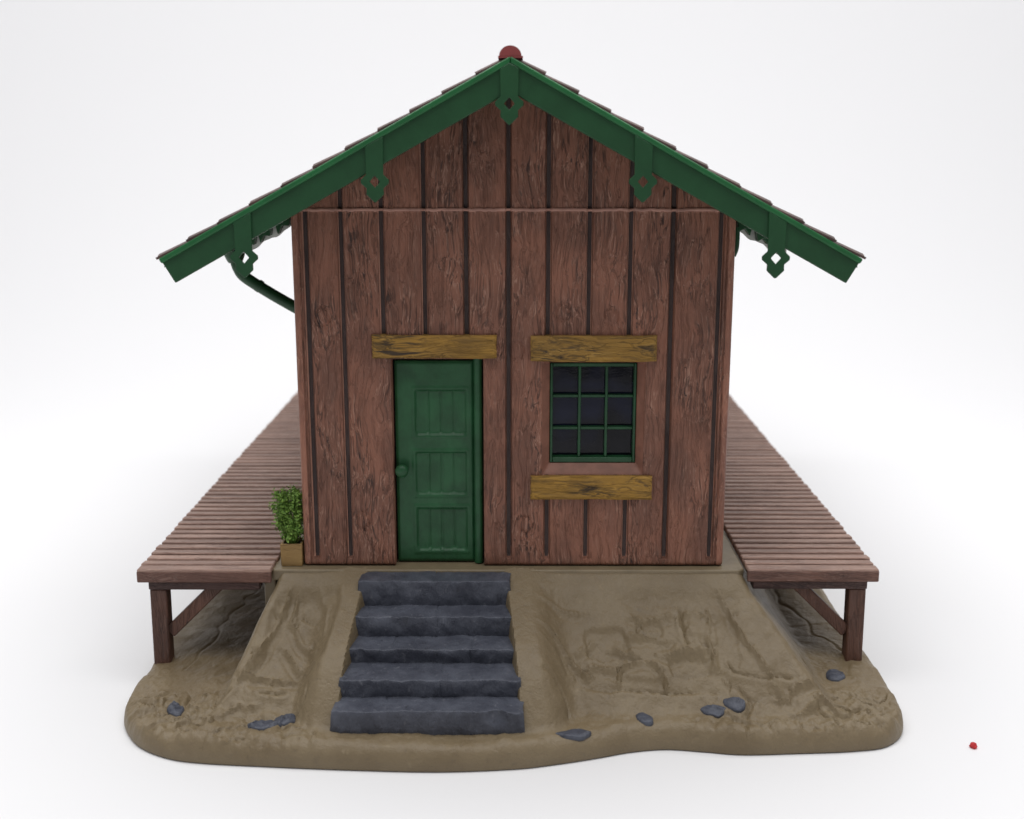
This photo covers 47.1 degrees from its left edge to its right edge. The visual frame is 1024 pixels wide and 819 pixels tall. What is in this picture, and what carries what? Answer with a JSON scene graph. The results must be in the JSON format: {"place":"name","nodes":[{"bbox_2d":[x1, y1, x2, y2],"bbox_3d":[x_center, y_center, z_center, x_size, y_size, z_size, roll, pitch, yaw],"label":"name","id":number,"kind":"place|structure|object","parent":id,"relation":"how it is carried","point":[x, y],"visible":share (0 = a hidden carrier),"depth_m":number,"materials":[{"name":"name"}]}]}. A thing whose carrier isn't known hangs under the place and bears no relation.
{"place":"outdoors","nodes":[
{"label":"outdoors","id":0,"kind":"place"},
{"bbox_2d":[0,0,1023,818],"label":"backdrop","id":1,"kind":"structure","parent":0,"point":[146,398],"depth_m":13.59,"materials":[{"name":"white"}]},
{"bbox_2d":[124,522,902,771],"bbox_3d":[0.009,0.629,7.522,3.549,0.608,5.480,0,13,0],"label":"model base","id":2,"kind":"object","parent":1,"relation":"on","point":[604,654],"visible":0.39,"depth_m":5.29,"materials":[{"name":"brown soil"}]},
{"bbox_2d":[167,701,183,716],"bbox_3d":[-1.502,1.352,5.246,0.110,0.068,0.078,10,16,38],"label":"stone","id":3,"kind":"object","parent":2,"relation":"on","point":[175,709],"visible":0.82,"depth_m":5.22,"materials":[{"name":"grey stone"}]},
{"bbox_2d":[137,392,302,663],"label":"wooden platform","id":4,"kind":"structure","parent":2,"relation":"on","point":[224,534],"depth_m":5.98,"materials":[{"name":"brown wood"}]},
{"bbox_2d":[247,720,276,730],"bbox_3d":[-1.080,1.379,5.091,0.139,0.052,0.072,0,13,0],"label":"stone","id":5,"kind":"object","parent":2,"relation":"on","point":[259,725],"visible":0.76,"depth_m":5.08,"materials":[{"name":"grey stone"}]},
{"bbox_2d":[274,713,295,726],"bbox_3d":[-0.990,1.369,5.120,0.095,0.067,0.083,0,13,0],"label":"stone","id":6,"kind":"object","parent":2,"relation":"on","point":[283,720],"visible":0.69,"depth_m":5.10,"materials":[{"name":"grey stone"}]},
{"bbox_2d":[280,537,304,565],"bbox_3d":[-1.053,0.685,5.653,0.104,0.111,0.104,0,13,0],"label":"flower box","id":7,"kind":"object","parent":2,"relation":"on","point":[292,554],"visible":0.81,"depth_m":5.61,"materials":[{"name":"yellow wood"}]},
{"bbox_2d":[267,482,303,543],"bbox_3d":[-1.077,0.503,5.610,0.174,0.307,0.163,0,13,0],"label":"shrub","id":8,"kind":"object","parent":7,"relation":"in","point":[289,526],"visible":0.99,"depth_m":5.58,"materials":[{"name":"green plant"}]},
{"bbox_2d":[330,571,524,734],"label":"stone stairs","id":9,"kind":"structure","parent":2,"relation":"on","point":[431,652],"depth_m":5.24,"materials":[{"name":"grey stone"}]},
{"bbox_2d":[156,45,865,564],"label":"goods shed","id":10,"kind":"structure","parent":2,"relation":"on","point":[510,305],"depth_m":5.36,"materials":[{"name":"red brown wood plank"},{"name":"dark green plastic"},{"name":"brick red tile"}]},
{"bbox_2d":[394,359,474,560],"bbox_3d":[-0.365,0.256,5.544,0.368,0.981,0.111,0,13,0],"label":"door","id":11,"kind":"structure","parent":10,"relation":"in","point":[434,398],"depth_m":5.56,"materials":[{"name":"green wood"}]},
{"bbox_2d":[549,362,636,461],"bbox_3d":[0.378,0.012,5.517,0.402,0.478,0.050,0,13,0],"label":"window","id":12,"kind":"structure","parent":10,"relation":"in","point":[604,423],"depth_m":5.53,"materials":[{"name":"black glass"}]},
{"bbox_2d":[555,729,590,740],"bbox_3d":[0.263,1.395,5.029,0.156,0.043,0.068,0,13,0],"label":"stone","id":13,"kind":"object","parent":2,"relation":"on","point":[577,734],"visible":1,"depth_m":5.01,"materials":[{"name":"grey stone"}]},
{"bbox_2d":[636,712,652,725],"bbox_3d":[0.579,1.361,5.136,0.078,0.051,0.072,0,13,0],"label":"stone","id":14,"kind":"object","parent":2,"relation":"on","point":[644,719],"visible":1,"depth_m":5.12,"materials":[{"name":"grey stone"}]},
{"bbox_2d":[700,704,725,717],"bbox_3d":[0.890,1.333,5.182,0.118,0.052,0.054,0,13,0],"label":"stone","id":15,"kind":"object","parent":2,"relation":"on","point":[715,711],"visible":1,"depth_m":5.17,"materials":[{"name":"grey stone"}]},
{"bbox_2d":[723,697,745,712],"bbox_3d":[0.983,1.308,5.196,0.098,0.055,0.059,0,13,0],"label":"stone","id":16,"kind":"object","parent":2,"relation":"on","point":[736,704],"visible":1,"depth_m":5.18,"materials":[{"name":"grey stone"}]},
{"bbox_2d":[724,395,878,660],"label":"wooden platform","id":17,"kind":"structure","parent":2,"relation":"on","point":[783,528],"depth_m":6.01,"materials":[{"name":"brown wood"}]},
{"bbox_2d":[826,669,844,681],"bbox_3d":[1.519,1.256,5.512,0.092,0.049,0.105,0,13,0],"label":"stone","id":18,"kind":"object","parent":2,"relation":"on","point":[835,675],"visible":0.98,"depth_m":5.49,"materials":[{"name":"grey stone"}]},
{"bbox_2d":[969,742,977,748],"bbox_3d":[2.013,1.466,5.124,0.033,0.032,0.036,0,13,0],"label":"plastic crumb","id":19,"kind":"object","parent":1,"relation":"on","point":[972,745],"visible":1,"depth_m":5.11,"materials":[{"name":"red plastic"}]}
]}

